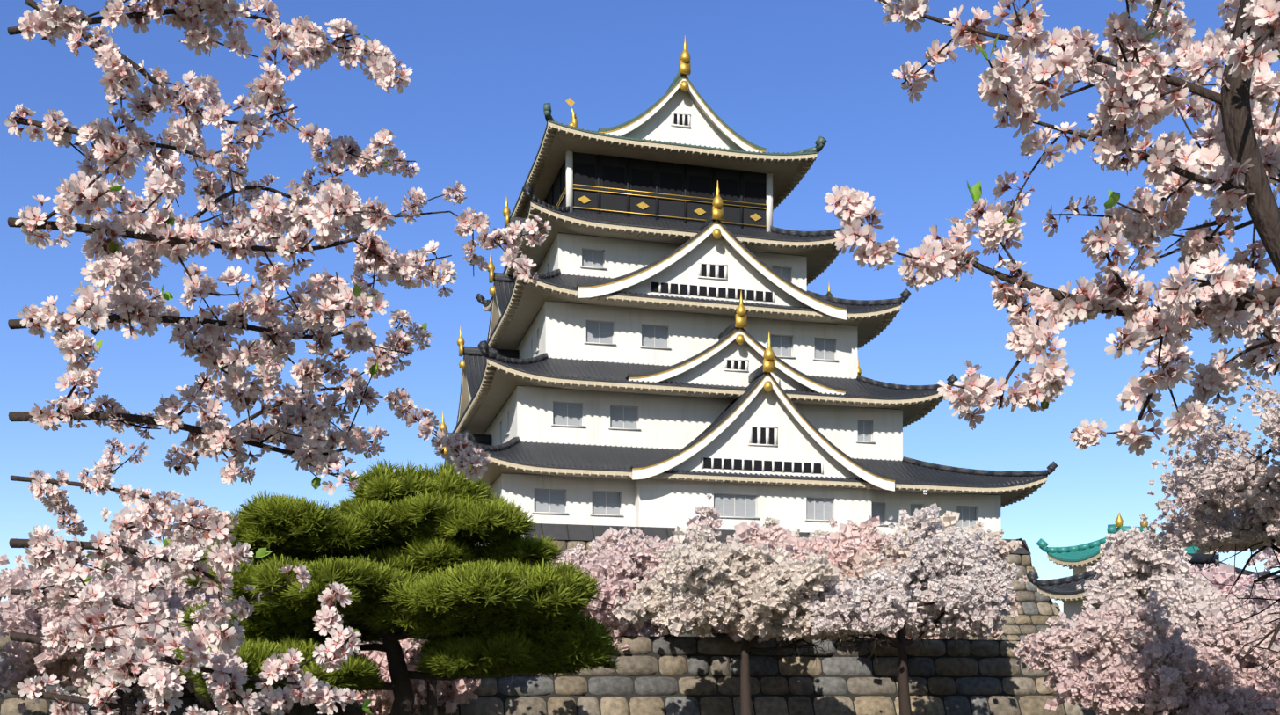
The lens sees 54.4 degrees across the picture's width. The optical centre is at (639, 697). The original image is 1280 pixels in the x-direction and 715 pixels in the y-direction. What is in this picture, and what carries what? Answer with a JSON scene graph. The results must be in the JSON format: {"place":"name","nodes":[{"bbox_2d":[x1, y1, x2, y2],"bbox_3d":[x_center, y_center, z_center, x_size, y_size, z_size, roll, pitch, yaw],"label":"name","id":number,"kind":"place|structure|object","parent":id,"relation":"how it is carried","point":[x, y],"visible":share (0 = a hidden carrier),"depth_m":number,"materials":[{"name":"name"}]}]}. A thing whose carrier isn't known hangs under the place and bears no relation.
{"place":"outdoors","nodes":[
{"label":"outdoors","id":0,"kind":"place"},
{"bbox_2d":[4,0,551,714],"bbox_3d":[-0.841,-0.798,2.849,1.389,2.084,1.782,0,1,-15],"label":"cherry blossom branches","id":1,"kind":"object","parent":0,"point":[117,269],"depth_m":2.53,"materials":[{"name":"pink plant"}]},
{"bbox_2d":[172,456,622,714],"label":"pine tree","id":2,"kind":"object","parent":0,"point":[441,517],"depth_m":28.46,"materials":[{"name":"green plant"}]},
{"bbox_2d":[0,0,1279,612],"label":"sky","id":3,"kind":"structure","parent":0,"point":[783,75],"materials":[{"name":"blue"}]},
{"bbox_2d":[458,77,1000,535],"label":"castle walls","id":4,"kind":"structure","parent":0,"point":[558,330],"depth_m":99.05,"materials":[{"name":"white paint"}]},
{"bbox_2d":[542,152,766,261],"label":"dark castle storey","id":5,"kind":"object","parent":4,"relation":"on","point":[657,206],"visible":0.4,"depth_m":102.81,"materials":[{"name":"black wood"}]},
{"bbox_2d":[492,70,827,235],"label":"top roof","id":6,"kind":"structure","parent":5,"relation":"on","point":[820,143],"depth_m":100.91,"materials":[{"name":"tile"}]},
{"bbox_2d":[438,35,894,481],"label":"roof ornaments","id":7,"kind":"object","parent":6,"relation":"attached to","point":[716,202],"visible":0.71,"depth_m":99.94},
{"bbox_2d":[573,114,821,473],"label":"window openings","id":8,"kind":"object","parent":4,"relation":"attached to","point":[643,180],"visible":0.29,"depth_m":101.07,"materials":[{"name":"black"}]},
{"bbox_2d":[498,248,978,529],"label":"window frames","id":9,"kind":"structure","parent":4,"relation":"attached to","point":[623,428],"depth_m":99.04,"materials":[{"name":"grey wood"}]},
{"bbox_2d":[534,249,975,526],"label":"windows","id":10,"kind":"structure","parent":9,"relation":"in","point":[541,500],"depth_m":98.90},
{"bbox_2d":[437,88,1047,507],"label":"roof eaves","id":11,"kind":"object","parent":4,"relation":"attached to","point":[501,382],"visible":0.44,"depth_m":100.46,"materials":[{"name":"white paint"}]},
{"bbox_2d":[430,182,1058,494],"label":"tiled roofs","id":12,"kind":"structure","parent":4,"relation":"on","point":[621,457],"depth_m":99.37,"materials":[{"name":"grey tile"}]},
{"bbox_2d":[824,0,1279,456],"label":"sakura spray","id":13,"kind":"object","parent":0,"point":[1201,257],"depth_m":1.94,"materials":[{"name":"pink plant"}]},
{"bbox_2d":[852,0,1279,399],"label":"sakura spray stalks","id":14,"kind":"object","parent":13,"relation":"attached to","point":[1207,280],"visible":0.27,"depth_m":1.92,"materials":[{"name":"brown plant"}]},
{"bbox_2d":[1062,598,1088,626],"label":"wall","id":15,"kind":"structure","parent":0,"point":[1071,607],"depth_m":87.77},
{"bbox_2d":[1026,552,1279,594],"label":"tiled roof","id":16,"kind":"structure","parent":15,"relation":"on","point":[1065,585],"depth_m":87.76,"materials":[{"name":"tile"}]},
{"bbox_2d":[1037,587,1086,602],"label":"tamon yagura eaves","id":17,"kind":"object","parent":16,"relation":"attached to","point":[1078,596],"visible":0.15,"depth_m":86.78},
{"bbox_2d":[1072,561,1105,574],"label":"wall","id":18,"kind":"structure","parent":0,"point":[1078,570],"depth_m":96.15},
{"bbox_2d":[1036,523,1217,560],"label":"green roof","id":19,"kind":"structure","parent":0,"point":[1080,552],"depth_m":95.87,"materials":[{"name":"teal tile"}]},
{"bbox_2d":[1114,512,1148,527],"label":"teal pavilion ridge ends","id":20,"kind":"object","parent":19,"relation":"on","point":[1119,521],"visible":0.6,"depth_m":94.68,"materials":[{"name":"metal"}]},
{"bbox_2d":[1047,542,1218,568],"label":"roof eaves","id":21,"kind":"object","parent":19,"relation":"attached to","point":[1087,562],"visible":0.23,"depth_m":93.91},
{"bbox_2d":[1139,346,1279,678],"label":"cherry tree","id":22,"kind":"object","parent":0,"point":[1201,523],"depth_m":31.15,"materials":[{"name":"pink plant"}]},
{"label":"ground","id":23,"kind":"structure","parent":0,"visible":0},
{"bbox_2d":[0,506,480,714],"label":"cherry trees","id":24,"kind":"object","parent":23,"relation":"on","point":[31,662],"depth_m":44.56,"materials":[{"name":"pink plant"}]},
{"bbox_2d":[0,523,1106,714],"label":"stone wall","id":25,"kind":"structure","parent":23,"relation":"on","point":[731,674],"depth_m":59.83,"materials":[{"name":"grey stone"}]},
{"bbox_2d":[145,494,1254,650],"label":"cherry trees","id":26,"kind":"object","parent":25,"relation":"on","point":[855,549],"depth_m":57.72,"materials":[{"name":"pink plant"}]},
{"bbox_2d":[523,523,1030,553],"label":"base panel band","id":27,"kind":"object","parent":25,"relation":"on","point":[576,532],"visible":0.08,"depth_m":93.10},
{"bbox_2d":[426,489,1279,714],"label":"cherry trees","id":28,"kind":"object","parent":23,"relation":"on","point":[692,575],"depth_m":47.93,"materials":[{"name":"pink plant"}]},
{"bbox_2d":[1010,589,1279,714],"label":"cherry trees","id":29,"kind":"object","parent":23,"relation":"on","point":[1135,662],"depth_m":41.05,"materials":[{"name":"pink plant"}]}
]}

